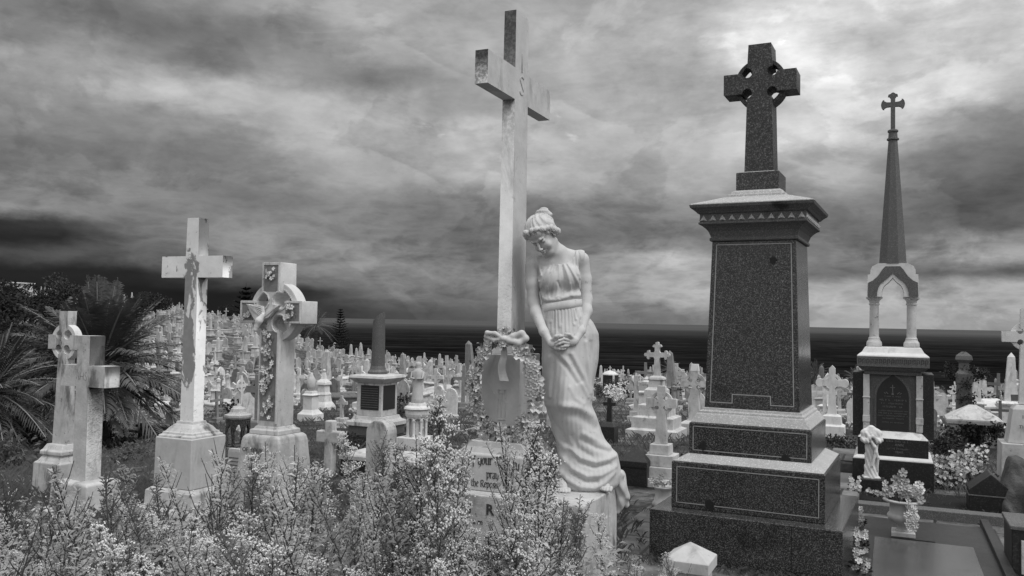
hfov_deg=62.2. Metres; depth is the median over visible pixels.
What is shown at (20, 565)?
weed plant
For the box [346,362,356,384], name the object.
grave cross
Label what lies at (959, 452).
flower bunch
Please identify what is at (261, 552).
weed plant
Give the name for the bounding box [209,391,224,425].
grave cross
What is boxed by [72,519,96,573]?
weed plant
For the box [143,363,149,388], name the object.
grave obelisk
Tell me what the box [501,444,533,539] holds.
weed plant
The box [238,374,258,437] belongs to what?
grave cross
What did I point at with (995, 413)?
urn pedestal
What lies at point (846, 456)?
edging block
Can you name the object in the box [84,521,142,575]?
weed plant
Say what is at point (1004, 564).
kerb rail
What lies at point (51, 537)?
weed plant
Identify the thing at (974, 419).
hipped tomb
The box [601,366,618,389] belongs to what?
domed tomb
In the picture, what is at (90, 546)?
weed plant
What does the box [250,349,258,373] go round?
grave obelisk
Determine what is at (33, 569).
weed plant
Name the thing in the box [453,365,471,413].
grave cross
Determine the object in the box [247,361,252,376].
headstone
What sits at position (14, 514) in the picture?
weed plant
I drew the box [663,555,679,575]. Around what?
weed plant
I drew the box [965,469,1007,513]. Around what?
gabled block
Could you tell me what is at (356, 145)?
sky
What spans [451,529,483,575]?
weed plant
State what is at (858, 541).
flower bunch
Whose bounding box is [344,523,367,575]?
weed plant
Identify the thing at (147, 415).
shrub
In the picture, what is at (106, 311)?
palm tree
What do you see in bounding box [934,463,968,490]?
flower bunch
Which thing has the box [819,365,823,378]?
grave obelisk
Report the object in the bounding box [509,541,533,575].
weed plant
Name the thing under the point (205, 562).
weed plant
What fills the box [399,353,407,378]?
grave obelisk
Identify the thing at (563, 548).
weed plant
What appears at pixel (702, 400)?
headstone
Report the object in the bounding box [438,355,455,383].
grave cross
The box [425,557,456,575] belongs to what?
weed plant
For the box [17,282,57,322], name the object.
leafy tree
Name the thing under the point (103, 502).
weed plant
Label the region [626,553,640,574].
weed plant
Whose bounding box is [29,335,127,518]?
thick cross
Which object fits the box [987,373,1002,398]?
grave cross
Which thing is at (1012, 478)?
boulder
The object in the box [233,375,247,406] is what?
grave cross
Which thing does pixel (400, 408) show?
shrub
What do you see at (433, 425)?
shrub
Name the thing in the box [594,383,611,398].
shrub
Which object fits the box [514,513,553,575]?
weed plant
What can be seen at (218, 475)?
weed plant
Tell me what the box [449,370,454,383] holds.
headstone
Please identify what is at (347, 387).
grave kerb
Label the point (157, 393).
grave cross
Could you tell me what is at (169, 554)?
weed plant
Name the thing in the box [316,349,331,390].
grave obelisk
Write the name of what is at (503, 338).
flower wreath
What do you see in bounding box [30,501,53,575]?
weed plant
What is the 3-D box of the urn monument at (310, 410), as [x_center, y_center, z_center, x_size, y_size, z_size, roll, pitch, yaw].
[-3.947,2.230,16.645,0.376,1.138,0.376,0,-2,24]
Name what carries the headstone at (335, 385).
on the ground at (644, 496)
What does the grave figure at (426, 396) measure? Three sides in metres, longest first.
1.084 x 0.551 x 0.551 m
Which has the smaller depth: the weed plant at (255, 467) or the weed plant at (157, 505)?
the weed plant at (255, 467)
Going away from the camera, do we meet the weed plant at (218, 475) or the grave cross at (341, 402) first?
the weed plant at (218, 475)
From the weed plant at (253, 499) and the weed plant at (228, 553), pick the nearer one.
the weed plant at (228, 553)
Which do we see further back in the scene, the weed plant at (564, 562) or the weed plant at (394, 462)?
the weed plant at (394, 462)
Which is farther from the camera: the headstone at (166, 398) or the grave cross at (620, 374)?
the grave cross at (620, 374)
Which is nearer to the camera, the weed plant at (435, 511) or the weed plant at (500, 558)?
the weed plant at (435, 511)
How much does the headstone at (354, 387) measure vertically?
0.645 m
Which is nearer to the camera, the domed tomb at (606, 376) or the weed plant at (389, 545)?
the weed plant at (389, 545)
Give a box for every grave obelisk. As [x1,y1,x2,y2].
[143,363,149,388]
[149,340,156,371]
[174,342,181,359]
[233,355,236,367]
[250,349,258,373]
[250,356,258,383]
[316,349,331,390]
[363,358,369,372]
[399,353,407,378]
[424,359,433,387]
[461,341,481,398]
[667,351,687,405]
[684,362,692,401]
[814,375,822,408]
[817,373,837,415]
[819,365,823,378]
[972,369,986,408]
[996,353,1018,428]
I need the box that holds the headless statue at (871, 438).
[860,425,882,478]
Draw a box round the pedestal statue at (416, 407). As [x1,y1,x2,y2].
[396,362,432,450]
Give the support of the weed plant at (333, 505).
on the ground at (644, 496)
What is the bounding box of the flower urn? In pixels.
[881,468,925,538]
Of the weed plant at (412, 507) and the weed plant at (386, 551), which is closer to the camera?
the weed plant at (386, 551)
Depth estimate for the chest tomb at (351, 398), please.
23.29 m
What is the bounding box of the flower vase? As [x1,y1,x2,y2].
[649,474,671,505]
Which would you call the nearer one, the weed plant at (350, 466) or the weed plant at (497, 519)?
the weed plant at (497, 519)
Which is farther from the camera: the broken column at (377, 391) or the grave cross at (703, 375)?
the grave cross at (703, 375)
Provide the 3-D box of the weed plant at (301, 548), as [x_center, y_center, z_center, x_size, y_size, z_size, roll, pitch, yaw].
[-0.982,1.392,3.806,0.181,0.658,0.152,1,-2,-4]
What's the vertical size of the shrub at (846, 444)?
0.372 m
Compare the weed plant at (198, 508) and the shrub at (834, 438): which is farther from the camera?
the shrub at (834, 438)
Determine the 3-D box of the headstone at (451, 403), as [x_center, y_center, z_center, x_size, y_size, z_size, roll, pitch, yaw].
[-1.330,2.525,18.354,0.428,0.708,0.193,2,-1,23]
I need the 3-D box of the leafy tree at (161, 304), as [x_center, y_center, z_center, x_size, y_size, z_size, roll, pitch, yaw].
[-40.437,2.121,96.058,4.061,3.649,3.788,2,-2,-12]
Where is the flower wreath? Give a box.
[464,326,544,442]
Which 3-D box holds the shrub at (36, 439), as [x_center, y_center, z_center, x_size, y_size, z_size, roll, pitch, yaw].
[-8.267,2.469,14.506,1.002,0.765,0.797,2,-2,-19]
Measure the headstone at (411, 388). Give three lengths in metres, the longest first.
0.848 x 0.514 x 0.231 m
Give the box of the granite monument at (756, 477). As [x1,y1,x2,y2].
[649,42,857,575]
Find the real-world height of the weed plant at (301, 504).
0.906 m
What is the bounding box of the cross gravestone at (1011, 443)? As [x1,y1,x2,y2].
[997,308,1023,478]
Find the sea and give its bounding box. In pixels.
[227,316,1022,397]
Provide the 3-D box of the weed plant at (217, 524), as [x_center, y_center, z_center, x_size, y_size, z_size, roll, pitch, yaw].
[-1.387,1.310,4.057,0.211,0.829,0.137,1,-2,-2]
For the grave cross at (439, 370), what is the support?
on the ground at (644, 496)
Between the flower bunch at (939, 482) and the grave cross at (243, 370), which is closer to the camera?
the flower bunch at (939, 482)
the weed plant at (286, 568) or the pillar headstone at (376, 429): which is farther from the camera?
the pillar headstone at (376, 429)
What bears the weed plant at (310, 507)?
on the ground at (644, 496)
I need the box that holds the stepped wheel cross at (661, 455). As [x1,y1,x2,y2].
[646,386,678,486]
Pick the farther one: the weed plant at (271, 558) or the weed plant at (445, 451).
the weed plant at (445, 451)
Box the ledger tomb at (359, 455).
[339,448,448,484]
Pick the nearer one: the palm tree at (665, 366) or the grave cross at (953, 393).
the grave cross at (953, 393)
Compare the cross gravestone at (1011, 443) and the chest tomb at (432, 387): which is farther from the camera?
the chest tomb at (432, 387)
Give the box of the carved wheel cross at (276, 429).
[234,262,316,510]
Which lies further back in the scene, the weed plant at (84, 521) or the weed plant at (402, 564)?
the weed plant at (84, 521)
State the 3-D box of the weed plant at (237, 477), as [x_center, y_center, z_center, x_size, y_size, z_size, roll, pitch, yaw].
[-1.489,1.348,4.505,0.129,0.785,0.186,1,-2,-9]
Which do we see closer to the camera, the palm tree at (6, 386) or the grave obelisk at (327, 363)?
the palm tree at (6, 386)
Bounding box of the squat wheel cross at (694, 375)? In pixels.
[681,364,705,433]
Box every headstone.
[163,394,171,400]
[217,367,225,384]
[224,388,231,398]
[230,382,236,392]
[231,368,239,383]
[233,392,238,404]
[236,372,249,384]
[236,392,254,430]
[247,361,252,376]
[294,370,295,391]
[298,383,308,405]
[300,374,307,390]
[300,389,307,407]
[312,368,318,378]
[314,374,321,390]
[329,378,339,392]
[351,381,356,391]
[365,419,396,497]
[390,366,394,372]
[397,379,409,402]
[410,381,412,400]
[434,385,444,408]
[443,388,458,418]
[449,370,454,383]
[546,412,550,429]
[688,393,704,413]
[811,384,816,405]
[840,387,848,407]
[845,398,852,426]
[934,409,937,432]
[935,390,945,415]
[941,393,948,406]
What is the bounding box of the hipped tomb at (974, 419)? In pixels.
[939,405,1006,454]
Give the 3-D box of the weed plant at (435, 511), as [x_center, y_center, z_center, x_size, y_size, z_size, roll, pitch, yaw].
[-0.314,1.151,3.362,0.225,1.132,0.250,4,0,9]
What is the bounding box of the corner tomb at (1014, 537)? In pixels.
[1002,512,1023,575]
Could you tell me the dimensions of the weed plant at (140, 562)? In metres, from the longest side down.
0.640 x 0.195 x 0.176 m
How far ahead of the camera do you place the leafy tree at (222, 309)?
117.61 m
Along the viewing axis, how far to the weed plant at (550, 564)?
3.22 m
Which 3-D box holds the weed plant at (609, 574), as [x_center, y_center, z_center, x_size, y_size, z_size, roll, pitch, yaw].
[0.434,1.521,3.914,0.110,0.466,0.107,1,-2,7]
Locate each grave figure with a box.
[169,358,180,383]
[205,359,213,383]
[208,376,220,399]
[220,371,235,397]
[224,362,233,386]
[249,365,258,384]
[409,376,432,403]
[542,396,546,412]
[671,383,680,414]
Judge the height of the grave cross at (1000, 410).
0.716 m
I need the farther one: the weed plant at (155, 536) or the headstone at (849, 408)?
the headstone at (849, 408)
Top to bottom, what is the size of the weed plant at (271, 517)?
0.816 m
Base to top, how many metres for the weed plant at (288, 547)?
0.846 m
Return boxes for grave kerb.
[342,385,351,390]
[403,417,454,426]
[440,424,474,432]
[840,472,1003,526]
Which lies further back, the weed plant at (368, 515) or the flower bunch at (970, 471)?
the flower bunch at (970, 471)
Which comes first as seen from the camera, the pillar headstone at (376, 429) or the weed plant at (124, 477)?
the weed plant at (124, 477)
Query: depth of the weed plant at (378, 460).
6.18 m
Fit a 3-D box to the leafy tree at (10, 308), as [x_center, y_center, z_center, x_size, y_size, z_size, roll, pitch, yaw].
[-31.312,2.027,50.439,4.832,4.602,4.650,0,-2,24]
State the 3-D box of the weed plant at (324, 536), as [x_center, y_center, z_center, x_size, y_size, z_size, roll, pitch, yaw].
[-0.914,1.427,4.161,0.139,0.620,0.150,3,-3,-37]
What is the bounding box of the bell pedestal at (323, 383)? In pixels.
[316,369,335,409]
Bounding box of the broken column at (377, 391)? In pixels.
[345,312,405,446]
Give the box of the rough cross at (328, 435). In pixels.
[316,420,344,476]
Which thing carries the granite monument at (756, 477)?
on the paving
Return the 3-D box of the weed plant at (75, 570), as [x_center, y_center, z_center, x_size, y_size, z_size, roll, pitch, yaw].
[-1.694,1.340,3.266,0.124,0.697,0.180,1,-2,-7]
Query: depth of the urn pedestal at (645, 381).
20.03 m
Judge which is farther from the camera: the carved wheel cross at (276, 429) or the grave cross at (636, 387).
the grave cross at (636, 387)
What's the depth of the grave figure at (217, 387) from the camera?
27.66 m
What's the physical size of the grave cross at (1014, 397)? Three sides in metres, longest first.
1.162 x 0.514 x 0.412 m
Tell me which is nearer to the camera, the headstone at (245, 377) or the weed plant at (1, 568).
the weed plant at (1, 568)
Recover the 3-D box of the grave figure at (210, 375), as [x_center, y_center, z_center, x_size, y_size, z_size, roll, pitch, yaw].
[-14.106,3.965,39.812,0.566,1.221,0.566,1,-2,23]
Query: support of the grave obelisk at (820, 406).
on the ground at (644, 496)
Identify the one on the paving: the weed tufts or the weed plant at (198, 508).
the weed tufts
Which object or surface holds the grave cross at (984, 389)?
on the ground at (644, 496)
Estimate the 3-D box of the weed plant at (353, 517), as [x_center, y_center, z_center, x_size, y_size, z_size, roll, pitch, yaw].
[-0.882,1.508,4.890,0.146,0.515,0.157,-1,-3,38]
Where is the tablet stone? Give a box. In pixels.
[227,448,239,484]
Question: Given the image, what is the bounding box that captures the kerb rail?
[980,519,1015,575]
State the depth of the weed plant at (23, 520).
4.74 m
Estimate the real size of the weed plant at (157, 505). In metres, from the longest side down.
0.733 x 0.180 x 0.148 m
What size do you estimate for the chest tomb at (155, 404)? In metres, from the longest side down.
1.161 x 0.526 x 0.434 m
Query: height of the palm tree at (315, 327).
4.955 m
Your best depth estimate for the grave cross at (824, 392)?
16.51 m
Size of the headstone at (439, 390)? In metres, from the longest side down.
0.679 x 0.378 x 0.170 m
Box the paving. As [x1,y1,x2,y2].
[616,504,1003,575]
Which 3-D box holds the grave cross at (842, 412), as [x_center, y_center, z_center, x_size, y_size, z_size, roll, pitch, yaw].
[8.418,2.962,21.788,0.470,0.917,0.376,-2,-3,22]
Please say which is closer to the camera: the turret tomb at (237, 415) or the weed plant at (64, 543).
the weed plant at (64, 543)
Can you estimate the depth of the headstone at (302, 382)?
30.76 m
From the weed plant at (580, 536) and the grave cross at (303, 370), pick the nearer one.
the weed plant at (580, 536)
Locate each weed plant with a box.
[0,481,33,574]
[0,513,24,575]
[0,560,10,575]
[2,470,30,569]
[4,546,31,575]
[8,507,27,574]
[8,519,44,575]
[15,496,35,575]
[15,528,39,575]
[21,461,73,575]
[26,522,52,575]
[26,563,45,575]
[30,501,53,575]
[30,559,55,575]
[34,491,93,575]
[40,500,91,575]
[46,463,71,559]
[47,466,100,575]
[48,483,65,574]
[54,540,78,575]
[57,493,93,558]
[65,546,89,575]
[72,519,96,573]
[83,534,95,559]
[83,539,133,575]
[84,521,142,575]
[86,550,99,575]
[93,490,123,574]
[96,466,135,572]
[97,469,122,551]
[101,520,128,575]
[102,506,137,568]
[108,489,149,575]
[114,477,160,573]
[116,459,146,569]
[120,493,153,571]
[126,539,152,575]
[128,553,167,575]
[134,514,176,575]
[139,537,153,572]
[141,512,179,575]
[143,554,156,574]
[145,472,181,528]
[147,511,182,575]
[147,562,159,575]
[149,472,171,574]
[157,456,195,562]
[162,526,185,574]
[162,537,181,575]
[163,530,207,575]
[171,559,185,575]
[178,533,191,575]
[179,515,222,575]
[180,528,227,575]
[185,500,205,552]
[185,529,235,575]
[187,428,228,546]
[189,537,239,575]
[200,540,222,574]
[202,472,243,548]
[202,494,230,572]
[203,473,232,575]
[204,459,233,541]
[209,450,244,557]
[213,492,235,550]
[214,527,251,575]
[214,535,234,574]
[218,516,258,575]
[219,527,261,575]
[222,468,242,536]
[224,505,267,575]
[229,452,262,523]
[233,467,269,575]
[234,492,262,538]
[239,452,278,541]
[240,468,264,553]
[241,533,271,575]
[246,536,291,575]
[250,442,289,541]
[250,551,265,573]
[258,477,285,575]
[260,525,283,574]
[261,456,315,575]
[266,490,312,575]
[275,521,310,575]
[279,445,315,543]
[282,471,313,530]
[286,460,313,575]
[292,535,311,575]
[295,550,333,575]
[297,461,323,535]
[299,530,332,575]
[302,461,325,571]
[303,474,322,570]
[304,477,361,575]
[305,463,338,572]
[315,515,336,575]
[325,491,351,573]
[333,431,365,537]
[337,541,365,575]
[340,563,369,575]
[343,469,373,553]
[344,516,362,550]
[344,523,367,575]
[346,468,373,564]
[346,506,361,553]
[354,470,396,575]
[357,496,384,570]
[357,558,389,575]
[359,538,393,575]
[360,567,377,575]
[364,430,387,528]
[366,545,393,575]
[369,489,413,575]
[372,436,392,520]
[374,470,423,575]
[377,468,404,572]
[378,536,393,571]
[379,452,405,551]
[379,530,413,575]
[380,526,400,565]
[383,441,407,508]
[386,539,421,575]
[389,531,422,575]
[391,546,433,575]
[392,550,418,575]
[394,435,431,559]
[398,474,422,518]
[400,490,420,552]
[403,519,432,575]
[406,475,458,575]
[407,429,457,554]
[408,430,461,569]
[409,440,467,575]
[418,449,456,572]
[420,391,468,547]
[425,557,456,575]
[427,447,472,571]
[439,429,473,542]
[439,440,479,575]
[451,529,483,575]
[452,552,478,574]
[454,553,482,575]
[460,528,480,574]
[461,552,489,575]
[464,528,494,575]
[474,548,500,575]
[477,538,505,575]
[481,422,534,570]
[481,531,505,574]
[489,499,520,575]
[492,526,539,575]
[493,551,526,575]
[494,490,545,575]
[498,535,524,572]
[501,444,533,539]
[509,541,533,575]
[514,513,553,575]
[517,421,562,536]
[517,460,559,575]
[524,482,566,575]
[525,546,550,575]
[526,445,569,558]
[535,542,559,575]
[544,539,565,575]
[546,499,582,575]
[555,561,577,575]
[556,522,571,562]
[558,554,578,575]
[562,494,594,575]
[585,511,616,575]
[601,566,616,575]
[613,552,624,575]
[622,560,632,575]
[622,568,645,575]
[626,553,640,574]
[631,564,642,575]
[658,551,679,575]
[660,564,675,575]
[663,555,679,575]
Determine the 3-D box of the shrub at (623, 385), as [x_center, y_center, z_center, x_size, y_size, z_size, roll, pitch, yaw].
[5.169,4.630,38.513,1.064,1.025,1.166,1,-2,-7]
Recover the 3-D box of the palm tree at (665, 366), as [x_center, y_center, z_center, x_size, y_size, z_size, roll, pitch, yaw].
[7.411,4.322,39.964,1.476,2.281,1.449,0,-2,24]
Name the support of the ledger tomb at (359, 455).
on the ground at (644, 496)
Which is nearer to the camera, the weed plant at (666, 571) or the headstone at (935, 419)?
the weed plant at (666, 571)
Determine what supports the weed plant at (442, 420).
on the ground at (644, 496)
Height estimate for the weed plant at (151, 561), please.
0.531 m
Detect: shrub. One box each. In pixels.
[0,429,40,467]
[1,413,49,447]
[2,413,43,448]
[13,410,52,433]
[107,436,154,462]
[109,432,117,440]
[125,403,165,434]
[208,398,238,415]
[337,431,365,451]
[397,392,409,406]
[397,394,410,416]
[404,408,444,432]
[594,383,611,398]
[602,380,629,400]
[617,378,633,394]
[826,433,842,447]
[829,436,857,448]
[836,395,850,407]
[929,432,973,456]
[929,436,958,458]
[981,390,1000,399]
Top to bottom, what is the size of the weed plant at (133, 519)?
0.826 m
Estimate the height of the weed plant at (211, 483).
0.998 m
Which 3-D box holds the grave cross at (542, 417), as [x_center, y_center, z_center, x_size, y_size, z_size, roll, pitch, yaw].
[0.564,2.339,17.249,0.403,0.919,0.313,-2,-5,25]
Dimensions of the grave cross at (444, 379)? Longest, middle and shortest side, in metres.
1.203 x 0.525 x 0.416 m
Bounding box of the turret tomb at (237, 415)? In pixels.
[224,404,251,451]
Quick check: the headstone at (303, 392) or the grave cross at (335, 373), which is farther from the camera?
the grave cross at (335, 373)
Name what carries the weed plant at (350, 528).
on the ground at (644, 496)
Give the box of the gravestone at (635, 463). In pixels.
[620,444,650,486]
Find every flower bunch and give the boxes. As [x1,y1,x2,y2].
[847,476,862,492]
[847,547,872,573]
[853,527,869,550]
[858,506,866,526]
[866,487,894,497]
[930,452,959,475]
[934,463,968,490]
[947,449,976,471]
[952,458,983,480]
[962,443,989,463]
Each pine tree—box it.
[229,283,253,319]
[328,307,352,349]
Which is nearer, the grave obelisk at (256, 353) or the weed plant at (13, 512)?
the weed plant at (13, 512)
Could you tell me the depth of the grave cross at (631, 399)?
25.14 m
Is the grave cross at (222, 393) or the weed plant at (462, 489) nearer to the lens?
the weed plant at (462, 489)
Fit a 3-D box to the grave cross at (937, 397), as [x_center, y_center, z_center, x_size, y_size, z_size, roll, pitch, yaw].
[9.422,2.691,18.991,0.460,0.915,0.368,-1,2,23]
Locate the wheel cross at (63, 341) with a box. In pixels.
[30,311,86,495]
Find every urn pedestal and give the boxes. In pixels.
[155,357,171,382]
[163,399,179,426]
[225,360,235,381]
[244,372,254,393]
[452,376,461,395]
[639,376,648,403]
[990,399,999,416]
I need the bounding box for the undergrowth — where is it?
[0,500,630,575]
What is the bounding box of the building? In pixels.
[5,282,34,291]
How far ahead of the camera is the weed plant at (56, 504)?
4.44 m
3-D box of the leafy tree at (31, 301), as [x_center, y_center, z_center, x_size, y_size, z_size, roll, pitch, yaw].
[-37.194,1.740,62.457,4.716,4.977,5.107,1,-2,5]
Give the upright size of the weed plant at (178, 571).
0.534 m
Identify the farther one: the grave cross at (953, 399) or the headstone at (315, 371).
the headstone at (315, 371)
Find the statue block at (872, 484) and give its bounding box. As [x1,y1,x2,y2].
[858,475,884,492]
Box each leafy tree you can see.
[0,277,46,323]
[0,285,34,325]
[0,313,49,352]
[4,345,56,399]
[11,323,56,360]
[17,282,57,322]
[26,295,68,331]
[38,272,87,304]
[138,291,173,317]
[215,304,234,316]
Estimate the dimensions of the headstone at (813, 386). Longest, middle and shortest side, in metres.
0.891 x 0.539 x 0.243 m
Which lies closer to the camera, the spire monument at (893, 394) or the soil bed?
the soil bed
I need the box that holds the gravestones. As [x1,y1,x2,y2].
[11,287,982,395]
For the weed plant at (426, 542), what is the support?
on the ground at (644, 496)
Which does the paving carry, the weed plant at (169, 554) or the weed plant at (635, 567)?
the weed plant at (635, 567)
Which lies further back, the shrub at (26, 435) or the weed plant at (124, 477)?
the shrub at (26, 435)
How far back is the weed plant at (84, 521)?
4.43 m
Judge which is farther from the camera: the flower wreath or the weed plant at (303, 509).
the flower wreath
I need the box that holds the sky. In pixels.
[0,0,1023,330]
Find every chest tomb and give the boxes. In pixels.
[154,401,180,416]
[204,399,232,413]
[331,392,356,407]
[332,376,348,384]
[425,384,451,390]
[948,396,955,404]
[981,398,997,413]
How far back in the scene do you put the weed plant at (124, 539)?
4.46 m
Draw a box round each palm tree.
[0,322,57,456]
[1,275,213,448]
[302,310,337,349]
[660,360,675,374]
[811,359,829,385]
[845,365,856,385]
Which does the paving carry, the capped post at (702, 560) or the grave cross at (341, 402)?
the capped post at (702, 560)
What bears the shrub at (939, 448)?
on the ground at (644, 496)
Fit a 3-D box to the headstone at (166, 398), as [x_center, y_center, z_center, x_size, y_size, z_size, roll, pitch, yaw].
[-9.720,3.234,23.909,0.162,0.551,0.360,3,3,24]
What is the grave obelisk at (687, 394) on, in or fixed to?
on the ground at (644, 496)
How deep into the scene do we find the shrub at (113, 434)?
16.01 m
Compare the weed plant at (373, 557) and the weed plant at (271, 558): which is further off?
the weed plant at (373, 557)
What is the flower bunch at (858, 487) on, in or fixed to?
on the edging block at (844, 490)
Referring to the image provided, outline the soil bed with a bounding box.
[859,493,979,511]
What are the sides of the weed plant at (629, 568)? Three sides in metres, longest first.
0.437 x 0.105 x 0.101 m
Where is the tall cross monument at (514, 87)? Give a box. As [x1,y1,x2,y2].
[455,10,616,575]
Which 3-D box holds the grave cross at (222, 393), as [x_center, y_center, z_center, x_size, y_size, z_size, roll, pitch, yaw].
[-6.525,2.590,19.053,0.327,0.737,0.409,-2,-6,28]
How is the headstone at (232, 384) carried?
on the ground at (644, 496)
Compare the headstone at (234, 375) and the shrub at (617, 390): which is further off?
the headstone at (234, 375)
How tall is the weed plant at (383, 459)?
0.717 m
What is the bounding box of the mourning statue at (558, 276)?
[522,207,629,513]
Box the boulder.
[1000,455,1023,513]
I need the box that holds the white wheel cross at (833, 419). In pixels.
[816,365,848,438]
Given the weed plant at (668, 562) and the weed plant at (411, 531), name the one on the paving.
the weed plant at (668, 562)
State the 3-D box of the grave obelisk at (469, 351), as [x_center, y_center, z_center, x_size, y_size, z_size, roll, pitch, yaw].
[-1.276,2.613,25.842,0.815,2.040,0.815,0,6,20]
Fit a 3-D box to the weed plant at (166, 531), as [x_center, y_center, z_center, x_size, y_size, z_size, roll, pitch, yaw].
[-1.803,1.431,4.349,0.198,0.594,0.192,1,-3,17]
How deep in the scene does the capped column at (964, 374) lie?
17.59 m
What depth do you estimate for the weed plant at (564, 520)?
3.73 m
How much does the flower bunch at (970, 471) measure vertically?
0.251 m
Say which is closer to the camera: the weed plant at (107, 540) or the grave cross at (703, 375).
the weed plant at (107, 540)
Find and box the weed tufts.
[618,491,998,575]
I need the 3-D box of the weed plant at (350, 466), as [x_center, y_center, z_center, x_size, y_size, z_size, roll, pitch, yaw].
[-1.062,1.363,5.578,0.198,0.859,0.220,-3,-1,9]
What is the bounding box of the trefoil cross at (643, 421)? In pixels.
[625,342,686,438]
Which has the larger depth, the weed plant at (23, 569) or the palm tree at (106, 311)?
the palm tree at (106, 311)
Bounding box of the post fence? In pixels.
[108,420,168,440]
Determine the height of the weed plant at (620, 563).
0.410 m
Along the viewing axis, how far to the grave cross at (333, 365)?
41.07 m
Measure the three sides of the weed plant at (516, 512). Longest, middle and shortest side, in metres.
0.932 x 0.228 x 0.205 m
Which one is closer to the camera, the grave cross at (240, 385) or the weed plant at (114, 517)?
the weed plant at (114, 517)
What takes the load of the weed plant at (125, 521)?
on the ground at (644, 496)
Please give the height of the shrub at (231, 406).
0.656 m
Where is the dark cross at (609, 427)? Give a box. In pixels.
[600,397,617,443]
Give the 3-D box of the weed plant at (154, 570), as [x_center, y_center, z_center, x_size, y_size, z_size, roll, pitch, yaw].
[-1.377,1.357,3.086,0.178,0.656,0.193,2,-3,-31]
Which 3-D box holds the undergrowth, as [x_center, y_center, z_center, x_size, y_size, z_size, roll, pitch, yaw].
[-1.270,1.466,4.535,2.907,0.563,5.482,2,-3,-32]
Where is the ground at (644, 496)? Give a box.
[0,292,1003,574]
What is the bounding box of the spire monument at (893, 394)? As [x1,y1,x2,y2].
[852,92,933,493]
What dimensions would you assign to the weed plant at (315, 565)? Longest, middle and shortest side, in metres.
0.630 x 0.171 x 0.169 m
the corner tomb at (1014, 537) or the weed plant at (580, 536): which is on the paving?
the corner tomb at (1014, 537)
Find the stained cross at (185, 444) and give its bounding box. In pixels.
[130,218,240,521]
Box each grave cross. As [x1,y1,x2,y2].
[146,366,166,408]
[148,388,162,416]
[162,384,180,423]
[205,380,212,398]
[206,367,220,390]
[209,387,227,418]
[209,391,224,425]
[212,347,220,364]
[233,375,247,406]
[237,366,249,376]
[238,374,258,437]
[294,368,305,403]
[295,365,307,392]
[330,358,336,377]
[331,369,339,378]
[335,395,348,427]
[338,369,346,391]
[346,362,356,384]
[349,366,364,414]
[407,356,430,403]
[429,369,443,403]
[433,365,442,384]
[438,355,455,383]
[443,366,451,390]
[451,355,461,373]
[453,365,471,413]
[455,363,465,401]
[539,388,546,423]
[618,369,625,381]
[623,378,633,405]
[625,376,646,421]
[637,363,652,377]
[674,363,687,403]
[678,369,686,397]
[698,366,705,381]
[812,386,836,414]
[836,389,846,418]
[934,388,943,426]
[947,385,955,406]
[950,385,955,411]
[981,381,993,398]
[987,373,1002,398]
[991,400,1008,437]
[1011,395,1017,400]
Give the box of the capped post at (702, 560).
[663,542,716,575]
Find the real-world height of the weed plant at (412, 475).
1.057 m
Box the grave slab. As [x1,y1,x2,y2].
[845,515,1017,575]
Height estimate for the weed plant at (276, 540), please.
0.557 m
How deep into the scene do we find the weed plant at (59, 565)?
3.61 m
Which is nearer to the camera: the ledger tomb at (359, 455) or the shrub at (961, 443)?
the ledger tomb at (359, 455)
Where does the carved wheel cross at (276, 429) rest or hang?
on the ground at (644, 496)
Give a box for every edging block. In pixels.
[832,448,854,472]
[840,482,859,499]
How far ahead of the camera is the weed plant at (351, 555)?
4.29 m
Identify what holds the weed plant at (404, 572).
on the ground at (644, 496)
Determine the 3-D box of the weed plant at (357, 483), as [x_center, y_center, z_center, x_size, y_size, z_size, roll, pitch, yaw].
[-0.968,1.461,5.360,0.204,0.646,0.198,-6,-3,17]
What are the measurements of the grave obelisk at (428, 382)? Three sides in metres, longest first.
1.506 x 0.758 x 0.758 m
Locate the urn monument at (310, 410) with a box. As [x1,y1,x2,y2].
[297,372,323,420]
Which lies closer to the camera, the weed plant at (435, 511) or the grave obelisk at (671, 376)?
the weed plant at (435, 511)
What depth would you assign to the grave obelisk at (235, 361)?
45.45 m
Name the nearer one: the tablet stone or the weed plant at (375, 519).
the weed plant at (375, 519)
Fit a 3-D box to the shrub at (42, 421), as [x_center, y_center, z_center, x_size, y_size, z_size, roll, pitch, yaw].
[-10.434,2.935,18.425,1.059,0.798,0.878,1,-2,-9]
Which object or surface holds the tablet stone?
on the ground at (644, 496)
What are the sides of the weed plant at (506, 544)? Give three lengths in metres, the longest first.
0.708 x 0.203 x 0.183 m
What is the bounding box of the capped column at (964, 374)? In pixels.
[940,352,991,428]
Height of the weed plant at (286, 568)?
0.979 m
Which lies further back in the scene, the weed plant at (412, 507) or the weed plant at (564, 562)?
the weed plant at (412, 507)
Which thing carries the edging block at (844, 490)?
on the ground at (644, 496)

